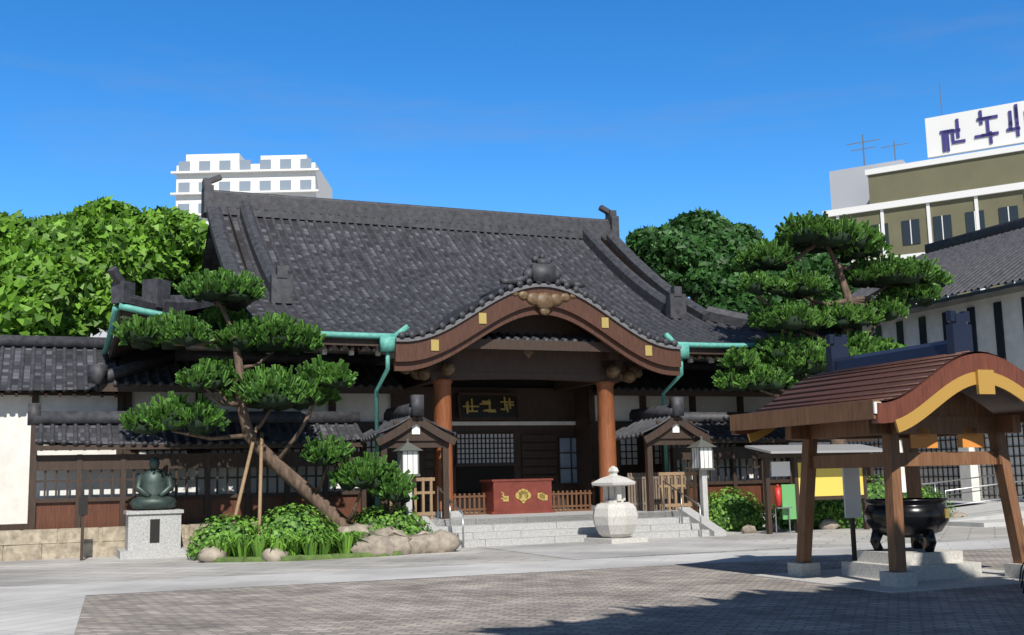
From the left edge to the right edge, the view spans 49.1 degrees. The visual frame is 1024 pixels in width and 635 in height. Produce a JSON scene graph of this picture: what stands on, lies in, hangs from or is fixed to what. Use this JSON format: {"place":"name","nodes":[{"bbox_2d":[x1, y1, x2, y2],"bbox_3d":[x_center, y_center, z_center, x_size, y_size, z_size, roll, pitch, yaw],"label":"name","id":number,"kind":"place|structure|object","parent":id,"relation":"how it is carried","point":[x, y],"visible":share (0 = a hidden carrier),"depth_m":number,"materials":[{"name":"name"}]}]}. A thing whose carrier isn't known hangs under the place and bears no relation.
{"place":"outdoors","nodes":[
{"label":"outdoors","id":0,"kind":"place"},
{"bbox_2d":[170,153,331,224],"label":"apartment tower","id":1,"kind":"structure","parent":0,"point":[255,175],"depth_m":149.28,"materials":[{"name":"concrete"}]},
{"bbox_2d":[178,158,311,212],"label":"windows","id":2,"kind":"structure","parent":1,"relation":"attached to","point":[245,165],"depth_m":149.28,"materials":[{"name":"glass"}]},
{"bbox_2d":[0,501,1008,630],"bbox_3d":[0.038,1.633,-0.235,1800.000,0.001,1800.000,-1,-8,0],"label":"ground","id":3,"kind":"structure","parent":0,"point":[63,571],"depth_m":23.73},
{"bbox_2d":[0,595,85,634],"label":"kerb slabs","id":4,"kind":"structure","parent":3,"relation":"on","point":[45,616],"depth_m":14.78,"materials":[{"name":"stone"}]},
{"bbox_2d":[80,515,84,560],"bbox_3d":[-10.025,5.106,26.158,0.092,1.100,0.092,-1,-8,0],"label":"sign post","id":5,"kind":"object","parent":3,"relation":"on","point":[82,538],"visible":1,"depth_m":26.12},
{"bbox_2d":[78,497,87,514],"bbox_3d":[-10.034,4.410,26.239,0.215,0.420,0.151,-1,-8,0],"label":"sign board","id":6,"kind":"object","parent":5,"relation":"attached to","point":[83,506],"visible":1,"depth_m":26.20,"materials":[{"name":"metal"}]},
{"bbox_2d":[90,328,113,336],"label":"building","id":7,"kind":"structure","parent":3,"relation":"on","point":[103,334],"depth_m":121.12,"materials":[{"name":"grey"}]},
{"bbox_2d":[0,522,256,560],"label":"stone wall","id":8,"kind":"structure","parent":3,"relation":"on","point":[36,544],"depth_m":27.01,"materials":[{"name":"stone"}]},
{"bbox_2d":[0,389,124,530],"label":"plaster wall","id":9,"kind":"structure","parent":8,"relation":"on","point":[15,432],"depth_m":29.58,"materials":[{"name":"paint"}]},
{"bbox_2d":[0,335,122,392],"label":"roof tiles","id":10,"kind":"object","parent":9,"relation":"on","point":[23,342],"visible":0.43,"depth_m":31.55,"materials":[{"name":"tile"}]},
{"bbox_2d":[117,509,188,559],"bbox_3d":[-8.662,5.202,27.043,1.550,1.100,1.350,2,-9,-22],"label":"statue pedestal","id":11,"kind":"object","parent":3,"relation":"on","point":[138,545],"visible":0.93,"depth_m":26.54,"materials":[{"name":"stone"}]},
{"bbox_2d":[129,457,176,510],"bbox_3d":[-8.689,4.047,27.209,1.068,1.335,0.935,-1,-8,0],"label":"seated statue","id":12,"kind":"object","parent":11,"relation":"on","point":[153,487],"visible":0.93,"depth_m":27.01,"materials":[{"name":"green metal"}]},
{"bbox_2d":[150,519,159,542],"bbox_3d":[-8.471,5.062,26.592,0.220,0.550,0.010,2,-9,-22],"label":"dark statue plaque","id":13,"kind":"object","parent":11,"relation":"attached to","point":[154,530],"visible":1,"depth_m":26.59,"materials":[{"name":"black"}]},
{"bbox_2d":[232,430,263,534],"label":"tree support poles","id":14,"kind":"object","parent":3,"relation":"on","point":[260,478],"visible":0.65,"depth_m":26.63,"materials":[{"name":"wood"}]},
{"bbox_2d":[130,288,410,502],"bbox_3d":[-5.892,1.901,27.521,6.629,5.421,3.023,-1,-8,0],"label":"pine foliage","id":15,"kind":"object","parent":3,"relation":"on","point":[231,298],"visible":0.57,"depth_m":27.25,"materials":[{"name":"plant"}]},
{"bbox_2d":[111,267,418,499],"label":"pine needle tufts","id":16,"kind":"object","parent":15,"relation":"on","point":[253,385],"visible":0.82,"depth_m":27.23,"materials":[{"name":"plant"}]},
{"bbox_2d":[172,301,397,529],"bbox_3d":[-5.476,2.697,27.587,5.270,6.368,2.235,-1,-8,0],"label":"pine trunk","id":17,"kind":"object","parent":3,"relation":"on","point":[311,495],"visible":0.75,"depth_m":27.64,"materials":[{"name":"wood"}]},
{"bbox_2d":[189,532,400,562],"bbox_3d":[-4.801,5.648,26.896,5.450,1.000,5.100,2,-9,-22],"label":"garden moss","id":18,"kind":"object","parent":3,"relation":"on","point":[304,557],"visible":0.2,"depth_m":24.42,"materials":[{"name":"plant"}]},
{"bbox_2d":[202,530,369,556],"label":"garden grass","id":19,"kind":"structure","parent":18,"relation":"on","point":[242,545],"depth_m":24.58,"materials":[{"name":"green plant"}]},
{"bbox_2d":[186,503,432,559],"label":"garden shrubs","id":20,"kind":"object","parent":3,"relation":"on","point":[299,524],"visible":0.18,"depth_m":25.79,"materials":[{"name":"plant"}]},
{"bbox_2d":[197,523,461,562],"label":"garden rocks","id":21,"kind":"object","parent":3,"relation":"on","point":[389,540],"visible":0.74,"depth_m":25.45,"materials":[{"name":"stone"}]},
{"bbox_2d":[86,281,816,336],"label":"tree trunks","id":22,"kind":"object","parent":3,"relation":"on","point":[692,298],"depth_m":61.31,"materials":[{"name":"brown wood"}]},
{"bbox_2d":[0,194,207,336],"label":"tree leaves","id":23,"kind":"object","parent":22,"relation":"on","point":[55,279],"visible":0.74,"depth_m":41.40,"materials":[{"name":"green plant"}]},
{"bbox_2d":[29,416,874,529],"bbox_3d":[-0.127,4.703,32.890,24.310,3.362,11.535,-1,-8,0],"label":"corridor","id":24,"kind":"object","parent":3,"relation":"on","point":[662,434],"depth_m":29.51,"materials":[{"name":"wood"}]},
{"bbox_2d":[35,416,784,444],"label":"lower roof tiles","id":25,"kind":"object","parent":24,"relation":"on","point":[81,436],"visible":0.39,"depth_m":29.26,"materials":[{"name":"tile"}]},
{"bbox_2d":[27,395,827,449],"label":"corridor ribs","id":26,"kind":"object","parent":25,"relation":"on","point":[643,421],"visible":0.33,"depth_m":30.34,"materials":[{"name":"tile"}]},
{"bbox_2d":[36,455,800,498],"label":"lattice windows","id":27,"kind":"structure","parent":24,"relation":"attached to","point":[95,487],"depth_m":29.44,"materials":[{"name":"wood"}]},
{"bbox_2d":[35,480,868,528],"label":"wood wall panels","id":28,"kind":"object","parent":24,"relation":"attached to","point":[57,515],"visible":0.36,"depth_m":28.95,"materials":[{"name":"wood"}]},
{"bbox_2d":[122,335,788,512],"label":"hall","id":29,"kind":"structure","parent":3,"relation":"on","point":[536,449],"depth_m":36.29,"materials":[{"name":"wood"}]},
{"bbox_2d":[99,384,782,396],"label":"pent roof","id":30,"kind":"structure","parent":29,"relation":"attached to","point":[180,388],"depth_m":32.57,"materials":[{"name":"tile"}]},
{"bbox_2d":[139,433,781,464],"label":"windows","id":31,"kind":"structure","parent":29,"relation":"in","point":[634,447],"depth_m":35.75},
{"bbox_2d":[0,539,1009,599],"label":"pavement","id":32,"kind":"structure","parent":3,"relation":"on","point":[57,590],"depth_m":20.36,"materials":[{"name":"stone"}]},
{"bbox_2d":[74,548,1023,634],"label":"paver patch","id":33,"kind":"object","parent":3,"relation":"on","point":[733,598],"visible":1,"depth_m":14.43,"materials":[{"name":"stone"}]},
{"bbox_2d":[842,468,861,517],"bbox_3d":[5.886,3.012,19.416,0.329,0.900,0.168,-1,-8,0],"label":"sign board","id":34,"kind":"object","parent":33,"relation":"on","point":[852,493],"visible":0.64,"depth_m":19.39,"materials":[{"name":"metal"}]},
{"bbox_2d":[730,392,1023,592],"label":"pavilion","id":35,"kind":"structure","parent":33,"relation":"on","point":[953,415],"depth_m":16.91,"materials":[{"name":"wood"}]},
{"bbox_2d":[873,402,880,413],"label":"white pavilion tips","id":36,"kind":"object","parent":35,"relation":"attached to","point":[875,407],"visible":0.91,"depth_m":15.33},
{"bbox_2d":[750,350,1023,414],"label":"pavilion roof","id":37,"kind":"structure","parent":35,"relation":"on","point":[885,382],"depth_m":17.32,"materials":[{"name":"wood"}]},
{"bbox_2d":[731,353,1023,434],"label":"curved bargeboard","id":38,"kind":"object","parent":37,"relation":"attached to","point":[893,410],"visible":0.5,"depth_m":15.88,"materials":[{"name":"wood"}]},
{"bbox_2d":[747,370,1023,441],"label":"gold gable trim","id":39,"kind":"structure","parent":38,"relation":"attached to","point":[986,381],"depth_m":16.02,"materials":[{"name":"metal"}]},
{"bbox_2d":[863,498,949,551],"bbox_3d":[6.148,3.237,17.455,1.270,0.817,1.270,-1,-8,0],"label":"incense burner","id":40,"kind":"object","parent":35,"relation":"on","point":[926,519],"visible":0.82,"depth_m":16.99,"materials":[{"name":"black metal"}]},
{"bbox_2d":[944,508,949,517],"bbox_3d":[6.617,2.978,17.050,0.020,0.140,0.140,-9,-11,42],"label":"burner crest","id":41,"kind":"object","parent":40,"relation":"attached to","point":[947,513],"visible":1,"depth_m":17.03,"materials":[{"name":"gold metal"}]},
{"bbox_2d":[1019,562,1023,593],"bbox_3d":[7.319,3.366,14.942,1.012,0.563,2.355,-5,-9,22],"label":"wheel","id":42,"kind":"object","parent":33,"relation":"on","point":[1021,580],"visible":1,"depth_m":15.45,"materials":[{"name":"black"}]},
{"bbox_2d":[326,507,774,547],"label":"stone steps","id":43,"kind":"structure","parent":3,"relation":"on","point":[541,528],"depth_m":29.75,"materials":[{"name":"stone"}]},
{"bbox_2d":[426,506,594,517],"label":"stone blocks","id":44,"kind":"structure","parent":43,"relation":"on","point":[454,513],"depth_m":31.07,"materials":[{"name":"stone"}]},
{"bbox_2d":[433,490,595,514],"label":"picket fences","id":45,"kind":"object","parent":43,"relation":"on","point":[469,509],"visible":0.63,"depth_m":33.69,"materials":[{"name":"brown wood"}]},
{"bbox_2d":[480,478,554,514],"bbox_3d":[0.141,5.294,33.238,2.250,1.000,1.740,-1,-8,0],"label":"offering box","id":46,"kind":"object","parent":43,"relation":"on","point":[492,490],"visible":0.91,"depth_m":32.78,"materials":[{"name":"red wood"}]},
{"bbox_2d":[501,489,547,502],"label":"gold emblems","id":47,"kind":"object","parent":46,"relation":"attached to","point":[523,495],"visible":1,"depth_m":32.79,"materials":[{"name":"metal"}]},
{"bbox_2d":[389,369,671,508],"bbox_3d":[-3.549,4.291,42.249,22.315,6.000,19.686,-1,-8,0],"label":"hall interior","id":48,"kind":"object","parent":43,"relation":"on","point":[469,478],"visible":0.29,"depth_m":35.72,"materials":[{"name":"wood"}]},
{"bbox_2d":[108,299,763,364],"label":"eave soffit","id":49,"kind":"structure","parent":48,"relation":"attached to","point":[127,353],"depth_m":31.76,"materials":[{"name":"brown wood"}]},
{"bbox_2d":[201,215,724,341],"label":"roof tiles","id":50,"kind":"object","parent":49,"relation":"on","point":[210,260],"visible":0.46,"depth_m":38.54,"materials":[{"name":"tile"}]},
{"bbox_2d":[197,215,840,342],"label":"roof ribs","id":51,"kind":"object","parent":50,"relation":"on","point":[714,332],"visible":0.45,"depth_m":37.66,"materials":[{"name":"tile"}]},
{"bbox_2d":[217,211,653,287],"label":"gable faces","id":52,"kind":"object","parent":51,"relation":"on","point":[619,256],"visible":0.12,"depth_m":41.66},
{"bbox_2d":[107,174,861,334],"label":"roof ridges","id":53,"kind":"object","parent":51,"relation":"on","point":[669,300],"visible":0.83,"depth_m":40.20,"materials":[{"name":"tile"}]},
{"bbox_2d":[397,254,677,345],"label":"karahafu ribs","id":54,"kind":"object","parent":51,"relation":"attached to","point":[541,269],"visible":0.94,"depth_m":31.89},
{"bbox_2d":[102,303,859,509],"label":"gutters","id":55,"kind":"object","parent":49,"relation":"attached to","point":[387,343],"visible":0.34,"depth_m":30.26,"materials":[{"name":"metal"}]},
{"bbox_2d":[265,349,713,362],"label":"white bracket tips","id":56,"kind":"object","parent":49,"relation":"attached to","point":[378,353],"visible":0.32,"depth_m":30.75,"materials":[{"name":"white paint"}]},
{"bbox_2d":[107,361,776,390],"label":"pent roof tiles","id":57,"kind":"object","parent":48,"relation":"on","point":[164,374],"visible":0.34,"depth_m":32.95,"materials":[{"name":"tile"}]},
{"bbox_2d":[87,350,799,392],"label":"roof eaves","id":58,"kind":"object","parent":57,"relation":"on","point":[100,374],"visible":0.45,"depth_m":33.28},
{"bbox_2d":[389,471,698,518],"bbox_3d":[1.089,4.897,30.980,9.400,1.100,0.080,2,-9,-22],"label":"platform fence","id":59,"kind":"object","parent":43,"relation":"on","point":[669,505],"visible":0.62,"depth_m":32.34,"materials":[{"name":"brown wood"}]},
{"bbox_2d":[437,480,701,547],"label":"stair handrails","id":60,"kind":"object","parent":43,"relation":"on","point":[462,513],"visible":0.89,"depth_m":29.42,"materials":[{"name":"silver metal"}]},
{"bbox_2d":[469,511,679,545],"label":"step joints","id":61,"kind":"object","parent":43,"relation":"on","point":[556,526],"visible":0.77,"depth_m":29.93,"materials":[{"name":"grey"}]},
{"bbox_2d":[626,472,686,510],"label":"wooden gate","id":62,"kind":"structure","parent":43,"relation":"on","point":[633,491],"depth_m":33.12,"materials":[{"name":"wood"}]},
{"bbox_2d":[404,470,708,518],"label":"lantern posts","id":63,"kind":"object","parent":3,"relation":"on","point":[703,493],"visible":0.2,"depth_m":31.93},
{"bbox_2d":[771,507,792,533],"bbox_3d":[7.394,5.546,30.654,0.500,0.715,0.300,2,-9,-22],"label":"notice stand","id":64,"kind":"object","parent":3,"relation":"on","point":[775,508],"visible":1,"depth_m":30.60,"materials":[{"name":"silver metal"}]},
{"bbox_2d":[775,484,781,505],"bbox_3d":[7.286,4.867,30.713,0.169,0.580,0.166,-1,-8,0],"label":"fire extinguisher","id":65,"kind":"object","parent":64,"relation":"on","point":[777,495],"visible":1,"depth_m":30.65,"materials":[{"name":"red paint"}]},
{"bbox_2d":[758,452,869,533],"bbox_3d":[8.521,4.869,31.340,3.467,2.200,1.557,-1,-8,0],"label":"shelter frame","id":66,"kind":"object","parent":3,"relation":"on","point":[765,457],"visible":0.62,"depth_m":31.02,"materials":[{"name":"wood"}]},
{"bbox_2d":[770,462,790,476],"bbox_3d":[7.416,4.186,30.982,0.620,0.400,0.040,2,-9,-22],"label":"notice board","id":67,"kind":"object","parent":66,"relation":"attached to","point":[780,468],"visible":1,"depth_m":30.96,"materials":[{"name":"white paint"}]},
{"bbox_2d":[781,484,796,519],"bbox_3d":[7.629,5.080,30.912,0.450,0.950,0.040,2,-9,-22],"label":"green panel","id":68,"kind":"object","parent":66,"relation":"attached to","point":[788,498],"visible":1,"depth_m":30.89,"materials":[{"name":"green"}]},
{"bbox_2d":[745,444,882,453],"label":"shelter roof","id":69,"kind":"structure","parent":66,"relation":"on","point":[828,448],"depth_m":31.17,"materials":[{"name":"grey"}]},
{"bbox_2d":[798,463,863,495],"bbox_3d":[8.954,4.535,31.551,2.095,0.950,0.914,-1,-8,0],"label":"yellow notice board","id":70,"kind":"object","parent":66,"relation":"attached to","point":[829,482],"visible":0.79,"depth_m":31.50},
{"bbox_2d":[743,244,895,443],"bbox_3d":[10.443,1.913,35.065,7.010,9.118,3.098,-1,-8,0],"label":"pine trunk","id":71,"kind":"object","parent":3,"relation":"on","point":[844,287],"visible":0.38,"depth_m":35.47,"materials":[{"name":"wood"}]},
{"bbox_2d":[696,474,955,531],"bbox_3d":[9.701,6.318,34.573,8.183,2.430,4.316,-1,-8,0],"label":"shrub","id":72,"kind":"object","parent":3,"relation":"on","point":[873,491],"visible":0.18,"depth_m":32.90,"materials":[{"name":"plant"}]},
{"bbox_2d":[725,226,945,391],"bbox_3d":[10.408,-0.156,35.326,8.283,5.352,4.541,-1,-8,0],"label":"pine","id":73,"kind":"object","parent":3,"relation":"on","point":[802,241],"visible":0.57,"depth_m":34.65,"materials":[{"name":"plant"}]},
{"bbox_2d":[711,210,954,389],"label":"pine tufts","id":74,"kind":"object","parent":73,"relation":"attached to","point":[761,364],"visible":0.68,"depth_m":34.38,"materials":[{"name":"plant"}]},
{"bbox_2d":[740,511,967,533],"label":"bed rocks","id":75,"kind":"object","parent":3,"relation":"on","point":[828,524],"visible":0.26,"depth_m":32.22,"materials":[{"name":"stone"}]},
{"bbox_2d":[901,476,906,491],"bbox_3d":[10.959,4.681,31.482,0.292,0.450,0.153,-1,-8,0],"label":"sign board","id":76,"kind":"object","parent":3,"relation":"on","point":[903,483],"visible":0.29,"depth_m":31.48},
{"bbox_2d":[789,291,1023,501],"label":"kodo walls","id":77,"kind":"structure","parent":3,"relation":"on","point":[1012,324],"depth_m":39.59,"materials":[{"name":"paint"}]},
{"bbox_2d":[788,281,1023,383],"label":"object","id":78,"kind":"object","parent":77,"relation":"attached to","point":[985,294],"visible":0.11,"depth_m":39.73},
{"bbox_2d":[849,423,1023,498],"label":"lattice window","id":79,"kind":"structure","parent":77,"relation":"attached to","point":[957,467],"depth_m":40.44,"materials":[{"name":"wood"}]},
{"bbox_2d":[829,151,1023,300],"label":"school walls","id":80,"kind":"structure","parent":3,"relation":"on","point":[983,172],"depth_m":98.81,"materials":[{"name":"paint"}]},
{"bbox_2d":[829,160,905,209],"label":"rooftop structure","id":81,"kind":"object","parent":80,"relation":"on","point":[849,187],"visible":0.29,"depth_m":108.58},
{"bbox_2d":[822,144,1023,303],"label":"school bands","id":82,"kind":"object","parent":80,"relation":"attached to","point":[928,200],"visible":0.2,"depth_m":99.07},
{"bbox_2d":[871,205,1023,303],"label":"windows","id":83,"kind":"structure","parent":80,"relation":"in","point":[947,224],"depth_m":98.36,"materials":[{"name":"glass"}]},
{"bbox_2d":[925,101,1023,158],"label":"school sign","id":84,"kind":"object","parent":80,"relation":"on","point":[970,127],"visible":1,"depth_m":98.28,"materials":[{"name":"white paint"}]},
{"bbox_2d":[940,104,1019,151],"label":"sign lettering","id":85,"kind":"object","parent":84,"relation":"attached to","point":[980,119],"visible":1,"depth_m":97.84},
{"bbox_2d":[946,502,1023,526],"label":"ramp","id":86,"kind":"structure","parent":3,"relation":"on","point":[987,515],"depth_m":33.77,"materials":[{"name":"concrete"}]},
{"bbox_2d":[922,474,1023,506],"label":"kodo rails","id":87,"kind":"object","parent":86,"relation":"on","point":[996,484],"visible":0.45,"depth_m":37.15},
{"bbox_2d":[0,0,1023,298],"label":"sky","id":88,"kind":"structure","parent":0,"point":[650,112],"materials":[{"name":"blue"}]},
{"bbox_2d":[402,327,625,390],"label":"porch beams","id":89,"kind":"structure","parent":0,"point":[564,381],"depth_m":33.22,"materials":[{"name":"wood"}]},
{"bbox_2d":[456,392,519,419],"bbox_3d":[-0.750,2.816,35.610,2.001,0.846,1.018,-1,-8,0],"label":"sign frame","id":90,"kind":"object","parent":89,"relation":"attached to","point":[458,394],"visible":1,"depth_m":35.56,"materials":[{"name":"wood"}]},
{"bbox_2d":[460,395,516,416],"bbox_3d":[-0.765,2.822,35.647,1.878,0.723,0.941,-1,-8,0],"label":"sign board","id":91,"kind":"object","parent":90,"relation":"in","point":[496,404],"visible":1,"depth_m":35.60,"materials":[{"name":"wood"}]},
{"bbox_2d":[463,397,513,413],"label":"plaque characters","id":92,"kind":"object","parent":91,"relation":"attached to","point":[488,402],"visible":1,"depth_m":35.55,"materials":[{"name":"metal"}]},
{"bbox_2d":[377,315,644,373],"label":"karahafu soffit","id":93,"kind":"structure","parent":89,"relation":"attached to","point":[498,360],"depth_m":32.90,"materials":[{"name":"brown wood"}]},
{"bbox_2d":[393,287,680,375],"bbox_3d":[0.901,0.367,31.837,8.208,2.442,3.601,-1,-8,0],"label":"curved bargeboard","id":94,"kind":"object","parent":93,"relation":"attached to","point":[578,312],"visible":1,"depth_m":31.76,"materials":[{"name":"wood"}]},
{"bbox_2d":[395,283,681,348],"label":"gable trim","id":95,"kind":"structure","parent":94,"relation":"attached to","point":[587,300],"depth_m":31.87,"materials":[{"name":"metal"}]},
{"bbox_2d":[431,313,651,355],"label":"gold fittings","id":96,"kind":"object","parent":94,"relation":"attached to","point":[482,320],"visible":1,"depth_m":31.06,"materials":[{"name":"gold metal"}]},
{"bbox_2d":[400,291,642,382],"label":"carved gable ornaments","id":97,"kind":"object","parent":89,"relation":"attached to","point":[544,302],"visible":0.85,"depth_m":31.77},
{"bbox_2d":[431,378,616,510],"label":"entrance pillars","id":98,"kind":"structure","parent":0,"point":[442,412],"depth_m":33.26,"materials":[{"name":"wood"}]},
{"bbox_2d":[397,282,677,344],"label":"eave tiles","id":99,"kind":"object","parent":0,"point":[535,287],"visible":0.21,"depth_m":32.33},
{"bbox_2d":[394,436,716,475],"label":"lanterns","id":100,"kind":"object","parent":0,"point":[407,446],"depth_m":31.85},
{"bbox_2d":[398,447,711,473],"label":"lantern panels","id":101,"kind":"object","parent":100,"relation":"in","point":[413,461],"visible":0.86,"depth_m":28.83,"materials":[{"name":"paper"}]},
{"bbox_2d":[479,537,813,558],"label":"approach path","id":102,"kind":"structure","parent":0,"point":[651,546],"depth_m":25.91,"materials":[{"name":"stone"}]},
{"bbox_2d":[584,466,647,543],"bbox_3d":[2.609,4.737,28.499,1.267,1.920,1.188,4,-10,-30],"label":"stone lantern","id":103,"kind":"object","parent":102,"relation":"on","point":[615,517],"visible":0.99,"depth_m":28.10,"materials":[{"name":"stone"}]},
{"bbox_2d":[850,518,856,560],"bbox_3d":[5.885,3.611,19.368,0.078,1.400,0.079,-1,-8,0],"label":"sign post","id":104,"kind":"object","parent":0,"point":[853,538],"visible":0.64,"depth_m":19.32,"materials":[{"name":"metal"}]},
{"bbox_2d":[847,84,945,165],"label":"rooftop antennas","id":105,"kind":"object","parent":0,"point":[862,142],"visible":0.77,"depth_m":111.64,"materials":[{"name":"metal"}]},
{"bbox_2d":[826,310,973,371],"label":"roof ridge","id":106,"kind":"structure","parent":0,"point":[958,334],"depth_m":17.36,"materials":[{"name":"metal"}]},
{"bbox_2d":[841,217,1023,306],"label":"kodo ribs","id":107,"kind":"object","parent":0,"point":[978,254],"visible":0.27,"depth_m":43.16,"materials":[{"name":"tile"}]},
{"bbox_2d":[943,262,1023,296],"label":"roof tiles","id":108,"kind":"object","parent":107,"relation":"on","point":[993,282],"visible":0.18,"depth_m":38.66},
{"bbox_2d":[910,427,983,447],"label":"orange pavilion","id":109,"kind":"structure","parent":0,"point":[929,440],"depth_m":16.64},
{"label":"trees","id":110,"kind":"object","parent":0,"visible":0},
{"bbox_2d":[624,206,859,321],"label":"tree leaves","id":111,"kind":"object","parent":110,"relation":"on","point":[699,247],"visible":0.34,"depth_m":60.27,"materials":[{"name":"green plant"}]}
]}

